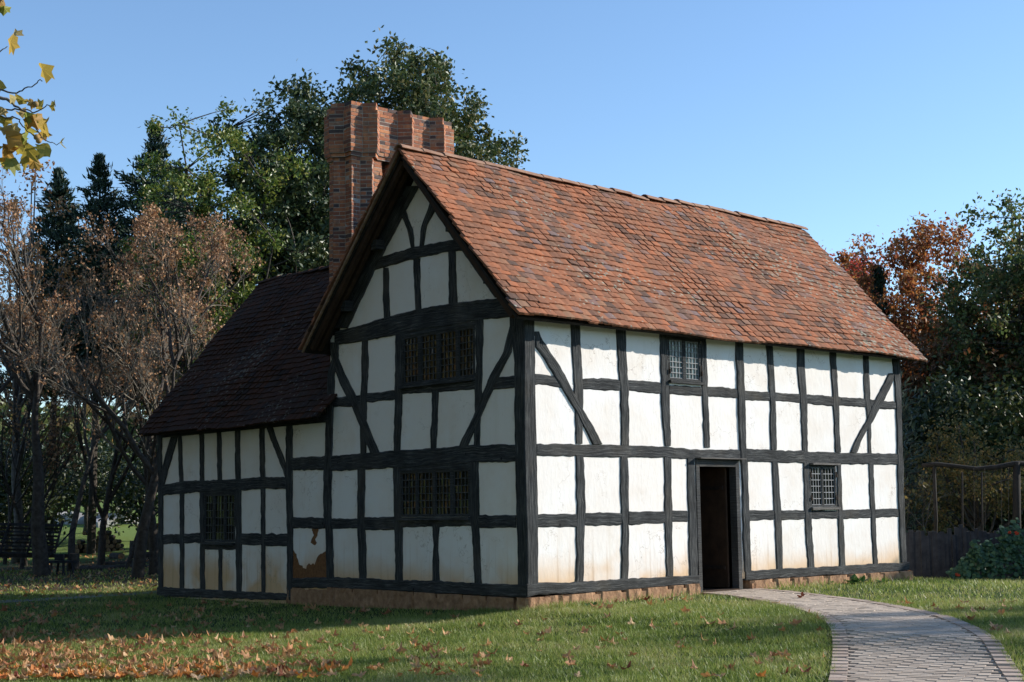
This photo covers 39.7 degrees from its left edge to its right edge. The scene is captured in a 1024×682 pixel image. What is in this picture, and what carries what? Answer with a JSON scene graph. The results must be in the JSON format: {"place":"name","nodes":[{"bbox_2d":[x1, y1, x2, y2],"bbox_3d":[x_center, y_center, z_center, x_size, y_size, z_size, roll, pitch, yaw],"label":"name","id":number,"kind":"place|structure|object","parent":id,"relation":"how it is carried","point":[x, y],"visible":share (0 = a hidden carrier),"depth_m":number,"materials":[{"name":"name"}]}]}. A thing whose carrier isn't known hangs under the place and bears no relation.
{"place":"outdoors","nodes":[
{"label":"outdoors","id":0,"kind":"place"},
{"bbox_2d":[0,591,156,602],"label":"gravel path","id":1,"kind":"structure","parent":0,"point":[17,600],"depth_m":28.02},
{"bbox_2d":[0,453,1023,681],"bbox_3d":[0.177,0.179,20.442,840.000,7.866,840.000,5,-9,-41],"label":"ground","id":2,"kind":"structure","parent":0,"point":[127,536],"depth_m":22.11,"materials":[{"name":"green plant"}]},
{"bbox_2d":[7,673,17,679],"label":"fallen leaf","id":3,"kind":"object","parent":2,"relation":"on","point":[12,676],"visible":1,"depth_m":14.30,"materials":[{"name":"beige plant"}]},
{"bbox_2d":[0,0,66,175],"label":"sycamore tree","id":4,"kind":"object","parent":2,"relation":"on","point":[16,139],"visible":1,"depth_m":9.96,"materials":[{"name":"yellow plant"}]},
{"bbox_2d":[0,520,74,557],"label":"hay wagon","id":5,"kind":"object","parent":2,"relation":"on","point":[27,554],"visible":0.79,"depth_m":38.99,"materials":[{"name":"brown wood"}]},
{"bbox_2d":[33,666,45,677],"bbox_3d":[-4.762,3.349,14.294,0.129,0.078,0.147,-26,2,30],"label":"fallen leaf","id":6,"kind":"object","parent":2,"relation":"on","point":[42,673],"visible":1,"depth_m":14.32,"materials":[{"name":"brown plant"}]},
{"bbox_2d":[0,165,85,576],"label":"bare tree","id":7,"kind":"object","parent":2,"relation":"on","point":[40,561],"visible":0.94,"depth_m":37.77,"materials":[{"name":"brown plant"}]},
{"bbox_2d":[0,378,85,565],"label":"sapling","id":8,"kind":"object","parent":2,"relation":"on","point":[10,494],"visible":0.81,"depth_m":44.45,"materials":[{"name":"brown plant"}]},
{"bbox_2d":[0,394,89,568],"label":"sapling","id":9,"kind":"object","parent":2,"relation":"on","point":[70,450],"visible":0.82,"depth_m":43.39,"materials":[{"name":"brown plant"}]},
{"bbox_2d":[0,362,89,564],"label":"sapling","id":10,"kind":"object","parent":2,"relation":"on","point":[10,509],"visible":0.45,"depth_m":47.09,"materials":[{"name":"brown plant"}]},
{"bbox_2d":[0,279,93,393],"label":"bare tree","id":11,"kind":"object","parent":2,"relation":"on","point":[7,382],"visible":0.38,"depth_m":42.89,"materials":[{"name":"brown plant"}]},
{"bbox_2d":[0,154,97,563],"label":"maple tree","id":12,"kind":"object","parent":2,"relation":"on","point":[18,495],"visible":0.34,"depth_m":48.63,"materials":[{"name":"brown plant"}]},
{"bbox_2d":[0,432,98,557],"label":"understory tree","id":13,"kind":"object","parent":2,"relation":"on","point":[24,483],"visible":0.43,"depth_m":53.64,"materials":[{"name":"green plant"}]},
{"bbox_2d":[46,666,52,675],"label":"fallen leaf","id":14,"kind":"object","parent":2,"relation":"on","point":[49,672],"visible":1,"depth_m":14.32,"materials":[{"name":"brown plant"}]},
{"bbox_2d":[0,427,100,538],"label":"understory tree","id":15,"kind":"object","parent":2,"relation":"on","point":[72,470],"visible":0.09,"depth_m":63.21,"materials":[{"name":"green plant"}]},
{"bbox_2d":[0,166,113,553],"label":"fir tree","id":16,"kind":"object","parent":2,"relation":"on","point":[58,190],"visible":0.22,"depth_m":57.83,"materials":[{"name":"green plant"}]},
{"bbox_2d":[54,660,68,670],"bbox_3d":[-4.815,3.462,15.159,0.158,0.100,0.135,-14,45,-42],"label":"fallen leaf","id":17,"kind":"object","parent":2,"relation":"on","point":[60,665],"visible":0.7,"depth_m":15.18,"materials":[{"name":"beige plant"}]},
{"bbox_2d":[49,560,75,573],"bbox_3d":[-12.188,6.145,38.382,0.788,0.393,0.322,-1,-7,0],"label":"saw bench","id":18,"kind":"object","parent":2,"relation":"on","point":[63,562],"visible":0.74,"depth_m":38.25,"materials":[{"name":"brown wood"}]},
{"bbox_2d":[54,554,64,559],"bbox_3d":[-12.253,5.860,38.408,0.239,0.186,0.212,-1,-7,0],"label":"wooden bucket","id":19,"kind":"object","parent":18,"relation":"on","point":[59,557],"visible":1,"depth_m":38.31,"materials":[{"name":"brown wood"}]},
{"bbox_2d":[0,414,135,544],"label":"understory tree","id":20,"kind":"object","parent":2,"relation":"on","point":[60,509],"visible":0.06,"depth_m":63.92,"materials":[{"name":"green plant"}]},
{"bbox_2d":[68,553,79,568],"bbox_3d":[-11.929,6.000,38.600,0.303,0.437,0.319,5,-9,-41],"label":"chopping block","id":21,"kind":"object","parent":2,"relation":"on","point":[74,556],"depth_m":38.50,"materials":[{"name":"brown wood"}]},
{"bbox_2d":[0,396,155,452],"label":"woods","id":22,"kind":"object","parent":2,"relation":"on","point":[108,434],"visible":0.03,"depth_m":169.56,"materials":[{"name":"green plant"}]},
{"bbox_2d":[75,549,83,552],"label":"firewood","id":23,"kind":"object","parent":2,"relation":"on","point":[78,550],"visible":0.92,"depth_m":56.75,"materials":[{"name":"brown wood"}]},
{"bbox_2d":[2,152,159,553],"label":"fir tree","id":24,"kind":"object","parent":2,"relation":"on","point":[99,169],"visible":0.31,"depth_m":56.30,"materials":[{"name":"green plant"}]},
{"bbox_2d":[47,429,141,530],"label":"understory tree","id":25,"kind":"object","parent":2,"relation":"on","point":[101,451],"visible":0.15,"depth_m":69.70,"materials":[{"name":"green plant"}]},
{"bbox_2d":[55,511,138,527],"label":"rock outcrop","id":26,"kind":"object","parent":2,"relation":"on","point":[81,519],"visible":0.19,"depth_m":74.19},
{"bbox_2d":[59,427,157,534],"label":"understory tree","id":27,"kind":"object","parent":2,"relation":"on","point":[125,484],"visible":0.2,"depth_m":63.70,"materials":[{"name":"green plant"}]},
{"bbox_2d":[104,666,114,678],"bbox_3d":[-4.048,3.347,14.270,0.126,0.103,0.163,-23,-50,23],"label":"fallen leaf","id":28,"kind":"object","parent":2,"relation":"on","point":[107,675],"visible":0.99,"depth_m":14.24,"materials":[{"name":"brown plant"}]},
{"bbox_2d":[0,285,223,574],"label":"bare tree","id":29,"kind":"object","parent":2,"relation":"on","point":[153,531],"visible":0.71,"depth_m":35.71,"materials":[{"name":"brown plant"}]},
{"bbox_2d":[109,553,124,558],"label":"log","id":30,"kind":"object","parent":2,"relation":"on","point":[116,555],"visible":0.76,"depth_m":48.87,"materials":[{"name":"brown wood"}]},
{"bbox_2d":[115,668,128,677],"bbox_3d":[-3.929,3.340,14.255,0.145,0.077,0.144,12,7,24],"label":"fallen leaf","id":31,"kind":"object","parent":2,"relation":"on","point":[117,675],"visible":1,"depth_m":14.24,"materials":[{"name":"orange plant"}]},
{"bbox_2d":[43,266,206,571],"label":"bare tree","id":32,"kind":"object","parent":2,"relation":"on","point":[71,539],"visible":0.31,"depth_m":40.68,"materials":[{"name":"brown plant"}]},
{"bbox_2d":[52,253,203,564],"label":"bare tree","id":33,"kind":"object","parent":2,"relation":"on","point":[109,496],"visible":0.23,"depth_m":43.82,"materials":[{"name":"brown plant"}]},
{"bbox_2d":[122,668,133,673],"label":"fallen leaf","id":34,"kind":"object","parent":2,"relation":"on","point":[124,670],"visible":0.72,"depth_m":14.43,"materials":[{"name":"brown plant"}]},
{"bbox_2d":[125,663,132,670],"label":"fallen leaf","id":35,"kind":"object","parent":2,"relation":"on","point":[129,667],"visible":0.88,"depth_m":14.92,"materials":[{"name":"brown plant"}]},
{"bbox_2d":[41,123,224,549],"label":"fir tree","id":36,"kind":"object","parent":2,"relation":"on","point":[160,145],"visible":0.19,"depth_m":56.50,"materials":[{"name":"green plant"}]},
{"bbox_2d":[102,392,164,530],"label":"understory tree","id":37,"kind":"object","parent":2,"relation":"on","point":[133,505],"visible":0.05,"depth_m":58.63,"materials":[{"name":"green plant"}]},
{"bbox_2d":[8,202,265,579],"bbox_3d":[-7.961,1.155,35.472,6.889,9.703,6.007,-3,-7,15],"label":"bare tree","id":38,"kind":"object","parent":2,"relation":"on","point":[140,551],"visible":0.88,"depth_m":35.20,"materials":[{"name":"brown plant"}]},
{"bbox_2d":[132,668,144,678],"bbox_3d":[-3.752,3.361,14.299,0.158,0.067,0.164,24,-18,40],"label":"fallen leaf","id":39,"kind":"object","parent":2,"relation":"on","point":[135,671],"visible":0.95,"depth_m":14.28,"materials":[{"name":"orange plant"}]},
{"bbox_2d":[125,382,160,568],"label":"sapling","id":40,"kind":"object","parent":2,"relation":"on","point":[129,559],"visible":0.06,"depth_m":41.02,"materials":[{"name":"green plant"}]},
{"bbox_2d":[116,390,170,500],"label":"understory tree","id":41,"kind":"object","parent":2,"relation":"on","point":[131,478],"visible":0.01,"depth_m":59.37,"materials":[{"name":"green plant"}]},
{"bbox_2d":[108,185,196,400],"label":"fir tree","id":42,"kind":"object","parent":2,"relation":"on","point":[175,228],"depth_m":60.73,"materials":[{"name":"green plant"}]},
{"bbox_2d":[173,670,182,678],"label":"fallen leaf","id":43,"kind":"object","parent":2,"relation":"on","point":[179,674],"visible":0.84,"depth_m":14.16,"materials":[{"name":"orange plant"}]},
{"bbox_2d":[190,673,205,679],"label":"fallen leaf","id":44,"kind":"object","parent":2,"relation":"on","point":[198,677],"visible":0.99,"depth_m":14.08,"materials":[{"name":"beige plant"}]},
{"bbox_2d":[110,96,324,441],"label":"lime tree","id":45,"kind":"object","parent":2,"relation":"on","point":[237,142],"visible":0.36,"depth_m":43.08,"materials":[{"name":"green plant"}]},
{"bbox_2d":[222,671,231,679],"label":"fallen leaf","id":46,"kind":"object","parent":2,"relation":"on","point":[227,675],"visible":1,"depth_m":13.99,"materials":[{"name":"brown plant"}]},
{"bbox_2d":[146,67,334,378],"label":"oak tree","id":47,"kind":"object","parent":2,"relation":"on","point":[306,232],"visible":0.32,"depth_m":46.02,"materials":[{"name":"green plant"}]},
{"bbox_2d":[238,665,246,676],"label":"fallen leaf","id":48,"kind":"object","parent":2,"relation":"on","point":[242,671],"visible":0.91,"depth_m":14.38,"materials":[{"name":"beige plant"}]},
{"bbox_2d":[244,662,251,669],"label":"fallen leaf","id":49,"kind":"object","parent":2,"relation":"on","point":[248,665],"visible":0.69,"depth_m":14.70,"materials":[{"name":"brown plant"}]},
{"bbox_2d":[284,666,296,674],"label":"fallen leaf","id":50,"kind":"object","parent":2,"relation":"on","point":[290,672],"visible":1,"depth_m":14.13,"materials":[{"name":"brown plant"}]},
{"bbox_2d":[302,664,311,672],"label":"fallen leaf","id":51,"kind":"object","parent":2,"relation":"on","point":[308,670],"visible":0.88,"depth_m":14.46,"materials":[{"name":"brown plant"}]},
{"bbox_2d":[329,661,335,669],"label":"fallen leaf","id":52,"kind":"object","parent":2,"relation":"on","point":[332,665],"visible":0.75,"depth_m":14.62,"materials":[{"name":"brown plant"}]},
{"bbox_2d":[336,665,348,671],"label":"fallen leaf","id":53,"kind":"object","parent":2,"relation":"on","point":[345,667],"visible":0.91,"depth_m":14.57,"materials":[{"name":"orange plant"}]},
{"bbox_2d":[341,656,352,666],"bbox_3d":[-1.720,3.353,14.777,0.146,0.078,0.133,-28,11,-11],"label":"fallen leaf","id":54,"kind":"object","parent":2,"relation":"on","point":[350,662],"visible":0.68,"depth_m":14.78,"materials":[{"name":"brown plant"}]},
{"bbox_2d":[351,670,365,677],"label":"fallen leaf","id":55,"kind":"object","parent":2,"relation":"on","point":[361,674],"visible":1,"depth_m":13.99,"materials":[{"name":"plant"}]},
{"bbox_2d":[366,664,376,669],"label":"fallen leaf","id":56,"kind":"object","parent":2,"relation":"on","point":[372,667],"visible":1,"depth_m":14.50,"materials":[{"name":"brown plant"}]},
{"bbox_2d":[284,25,529,219],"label":"oak tree","id":57,"kind":"object","parent":2,"relation":"on","point":[417,96],"visible":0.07,"depth_m":51.18,"materials":[{"name":"green plant"}]},
{"bbox_2d":[470,667,484,673],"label":"fallen leaf","id":58,"kind":"object","parent":2,"relation":"on","point":[474,670],"visible":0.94,"depth_m":14.15,"materials":[{"name":"brown plant"}]},
{"bbox_2d":[0,550,1013,671],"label":"leaf litter","id":59,"kind":"object","parent":2,"relation":"on","point":[124,652],"visible":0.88,"depth_m":17.17,"materials":[{"name":"brown plant"}]},
{"bbox_2d":[138,101,927,610],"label":"timber framed house","id":60,"kind":"structure","parent":2,"relation":"on","point":[446,377],"depth_m":23.37,"materials":[{"name":"white paint"}]},
{"bbox_2d":[200,493,234,544],"bbox_3d":[-5.489,3.341,26.590,0.140,0.952,1.190,5,-9,-41],"label":"window","id":61,"kind":"structure","parent":60,"relation":"in","point":[218,524],"depth_m":26.60,"materials":[{"name":"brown wood"}]},
{"bbox_2d":[396,469,469,520],"bbox_3d":[-1.197,2.370,21.807,0.140,0.772,1.770,5,-9,-41],"label":"window","id":62,"kind":"structure","parent":60,"relation":"in","point":[423,497],"depth_m":21.77,"materials":[{"name":"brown wood"}]},
{"bbox_2d":[398,326,474,388],"bbox_3d":[-1.156,0.266,21.981,0.140,0.832,1.840,5,-9,-41],"label":"window","id":63,"kind":"structure","parent":60,"relation":"in","point":[446,356],"depth_m":21.94,"materials":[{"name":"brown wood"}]},
{"bbox_2d":[668,338,705,384],"bbox_3d":[2.775,0.330,22.762,0.820,0.732,0.140,5,-9,-41],"label":"window","id":64,"kind":"structure","parent":60,"relation":"in","point":[683,354],"depth_m":22.74,"materials":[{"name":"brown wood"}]},
{"bbox_2d":[700,468,729,587],"bbox_3d":[3.225,3.106,23.595,0.075,1.940,0.896,5,-9,-41],"label":"door","id":65,"kind":"structure","parent":60,"relation":"in","point":[713,482],"depth_m":23.44,"materials":[{"name":"wood"}]},
{"bbox_2d":[809,463,840,509],"bbox_3d":[5.471,2.549,24.853,0.800,0.812,0.175,5,-9,-41],"label":"window","id":66,"kind":"structure","parent":60,"relation":"in","point":[824,489],"depth_m":24.85,"materials":[{"name":"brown wood"}]},
{"bbox_2d":[584,602,598,606],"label":"weed","id":67,"kind":"object","parent":2,"relation":"on","point":[589,604],"visible":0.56,"depth_m":20.23,"materials":[{"name":"green plant"}]},
{"bbox_2d":[701,671,714,676],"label":"fallen leaf","id":68,"kind":"object","parent":2,"relation":"on","point":[707,674],"visible":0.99,"depth_m":13.43,"materials":[{"name":"orange plant"}]},
{"bbox_2d":[756,670,766,676],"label":"fallen leaf","id":69,"kind":"object","parent":2,"relation":"on","point":[762,674],"visible":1,"depth_m":13.17,"materials":[{"name":"orange plant"}]},
{"bbox_2d":[817,240,890,286],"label":"red maple","id":70,"kind":"object","parent":2,"relation":"on","point":[851,262],"visible":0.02,"depth_m":62.72,"materials":[{"name":"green plant"}]},
{"bbox_2d":[844,573,868,583],"bbox_3d":[5.985,4.151,24.735,0.541,0.168,0.344,5,-9,-41],"label":"weed","id":71,"kind":"object","parent":2,"relation":"on","point":[854,577],"visible":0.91,"depth_m":24.72,"materials":[{"name":"green plant"}]},
{"bbox_2d":[869,262,919,524],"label":"spruce tree","id":72,"kind":"object","parent":2,"relation":"on","point":[879,281],"visible":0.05,"depth_m":52.80,"materials":[{"name":"green plant"}]},
{"bbox_2d":[900,362,923,389],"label":"shaded tree","id":73,"kind":"object","parent":2,"relation":"on","point":[910,369],"depth_m":49.61,"materials":[{"name":"green plant"}]},
{"bbox_2d":[833,210,1014,387],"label":"rust oak","id":74,"kind":"object","parent":2,"relation":"on","point":[910,292],"visible":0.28,"depth_m":51.99,"materials":[{"name":"red plant"}]},
{"bbox_2d":[900,369,952,535],"bbox_3d":[9.198,3.068,33.991,2.688,4.978,2.698,1,-7,-14],"label":"juniper tree","id":75,"kind":"object","parent":2,"relation":"on","point":[907,415],"visible":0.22,"depth_m":33.89,"materials":[{"name":"green plant"}]},
{"bbox_2d":[904,467,959,532],"bbox_3d":[9.218,4.076,32.731,2.257,2.679,1.197,-2,-7,12],"label":"dead shrub","id":76,"kind":"object","parent":2,"relation":"on","point":[928,489],"visible":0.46,"depth_m":32.71,"materials":[{"name":"brown plant"}]},
{"bbox_2d":[906,467,970,535],"bbox_3d":[10.856,4.578,37.086,2.433,2.822,2.834,-1,-7,-2],"label":"apple tree","id":77,"kind":"object","parent":2,"relation":"on","point":[928,527],"visible":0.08,"depth_m":36.70,"materials":[{"name":"green plant"}]},
{"bbox_2d":[900,317,980,529],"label":"shaded tree","id":78,"kind":"object","parent":2,"relation":"on","point":[916,341],"visible":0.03,"depth_m":47.49,"materials":[{"name":"green plant"}]},
{"bbox_2d":[901,308,1023,439],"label":"shaded tree","id":79,"kind":"object","parent":2,"relation":"on","point":[946,345],"visible":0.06,"depth_m":45.39,"materials":[{"name":"green plant"}]},
{"bbox_2d":[902,363,1023,554],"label":"shaded tree","id":80,"kind":"object","parent":2,"relation":"on","point":[940,401],"visible":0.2,"depth_m":41.30,"materials":[{"name":"green plant"}]},
{"bbox_2d":[905,405,1023,533],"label":"apple tree","id":81,"kind":"object","parent":2,"relation":"on","point":[971,479],"visible":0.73,"depth_m":34.24,"materials":[{"name":"green plant"}]},
{"bbox_2d":[906,525,1023,579],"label":"picket fence","id":82,"kind":"object","parent":2,"relation":"on","point":[929,555],"visible":0.39,"depth_m":28.16,"materials":[{"name":"brown wood"}]},
{"bbox_2d":[911,328,1023,532],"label":"shaded tree","id":83,"kind":"object","parent":2,"relation":"on","point":[958,370],"visible":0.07,"depth_m":44.55,"materials":[{"name":"green plant"}]},
{"bbox_2d":[914,369,1023,527],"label":"shaded tree","id":84,"kind":"object","parent":2,"relation":"on","point":[1010,422],"visible":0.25,"depth_m":40.41,"materials":[{"name":"green plant"}]},
{"bbox_2d":[919,188,1023,407],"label":"green oak","id":85,"kind":"object","parent":2,"relation":"on","point":[1000,283],"visible":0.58,"depth_m":45.91,"materials":[{"name":"green plant"}]},
{"bbox_2d":[922,461,1023,530],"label":"arbour","id":86,"kind":"object","parent":2,"relation":"on","point":[1016,507],"visible":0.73,"depth_m":30.45,"materials":[{"name":"brown wood"}]},
{"bbox_2d":[946,517,1023,580],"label":"nasturtium bush","id":87,"kind":"object","parent":2,"relation":"on","point":[985,557],"visible":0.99,"depth_m":26.95,"materials":[{"name":"green plant"}]},
{"bbox_2d":[968,400,1023,530],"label":"shaded tree","id":88,"kind":"object","parent":2,"relation":"on","point":[1011,515],"visible":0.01,"depth_m":42.36,"materials":[{"name":"green plant"}]},
{"label":"fallen leaf","id":89,"kind":"object","parent":2,"relation":"on","visible":0},
{"bbox_2d":[251,670,258,677],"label":"fallen leaf","id":90,"kind":"object","parent":89,"relation":"on","point":[253,673],"visible":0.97,"depth_m":14.13,"materials":[{"name":"brown plant"}]},
{"bbox_2d":[0,0,1023,444],"label":"sky","id":91,"kind":"structure","parent":0,"point":[836,120],"materials":[{"name":"blue"}]},
{"bbox_2d":[717,589,1007,681],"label":"path","id":92,"kind":"structure","parent":0,"point":[953,652],"depth_m":14.44,"materials":[{"name":"stone"}]},
{"bbox_2d":[701,588,1023,681],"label":"path edging","id":93,"kind":"object","parent":92,"relation":"on","point":[1004,666],"visible":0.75,"depth_m":15.03,"materials":[{"name":"stone"}]},
{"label":"fallen leaf","id":94,"kind":"object","parent":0,"visible":0},
{"bbox_2d":[151,667,159,675],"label":"fallen leaf","id":95,"kind":"object","parent":94,"relation":"on","point":[153,670],"visible":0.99,"depth_m":14.44,"materials":[{"name":"brown plant"}]},
{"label":"firewood","id":96,"kind":"object","parent":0,"visible":0},
{"bbox_2d":[77,540,84,543],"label":"firewood","id":97,"kind":"object","parent":96,"relation":"on","point":[80,541],"visible":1,"depth_m":56.87,"materials":[{"name":"brown wood"}]},
{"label":"firewood","id":98,"kind":"object","parent":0,"visible":0},
{"bbox_2d":[106,539,116,543],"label":"firewood","id":99,"kind":"object","parent":98,"relation":"on","point":[109,541],"visible":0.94,"depth_m":56.82,"materials":[{"name":"brown wood"}]},
{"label":"firewood","id":100,"kind":"object","parent":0,"visible":0},
{"bbox_2d":[106,535,115,539],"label":"firewood","id":101,"kind":"object","parent":100,"relation":"on","point":[110,536],"visible":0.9,"depth_m":57.05,"materials":[{"name":"brown wood"}]},
{"label":"fallen leaf","id":102,"kind":"object","parent":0,"visible":0},
{"bbox_2d":[20,667,27,674],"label":"fallen leaf","id":103,"kind":"object","parent":102,"relation":"on","point":[23,671],"visible":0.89,"depth_m":14.48,"materials":[{"name":"brown plant"}]},
{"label":"firewood","id":104,"kind":"object","parent":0,"visible":0},
{"bbox_2d":[116,544,123,547],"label":"firewood","id":105,"kind":"object","parent":104,"relation":"on","point":[119,545],"visible":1,"depth_m":56.89,"materials":[{"name":"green wood"}]},
{"bbox_2d":[113,539,121,543],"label":"firewood","id":106,"kind":"object","parent":105,"relation":"on","point":[118,541],"visible":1,"depth_m":56.96,"materials":[{"name":"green wood"}]}
]}

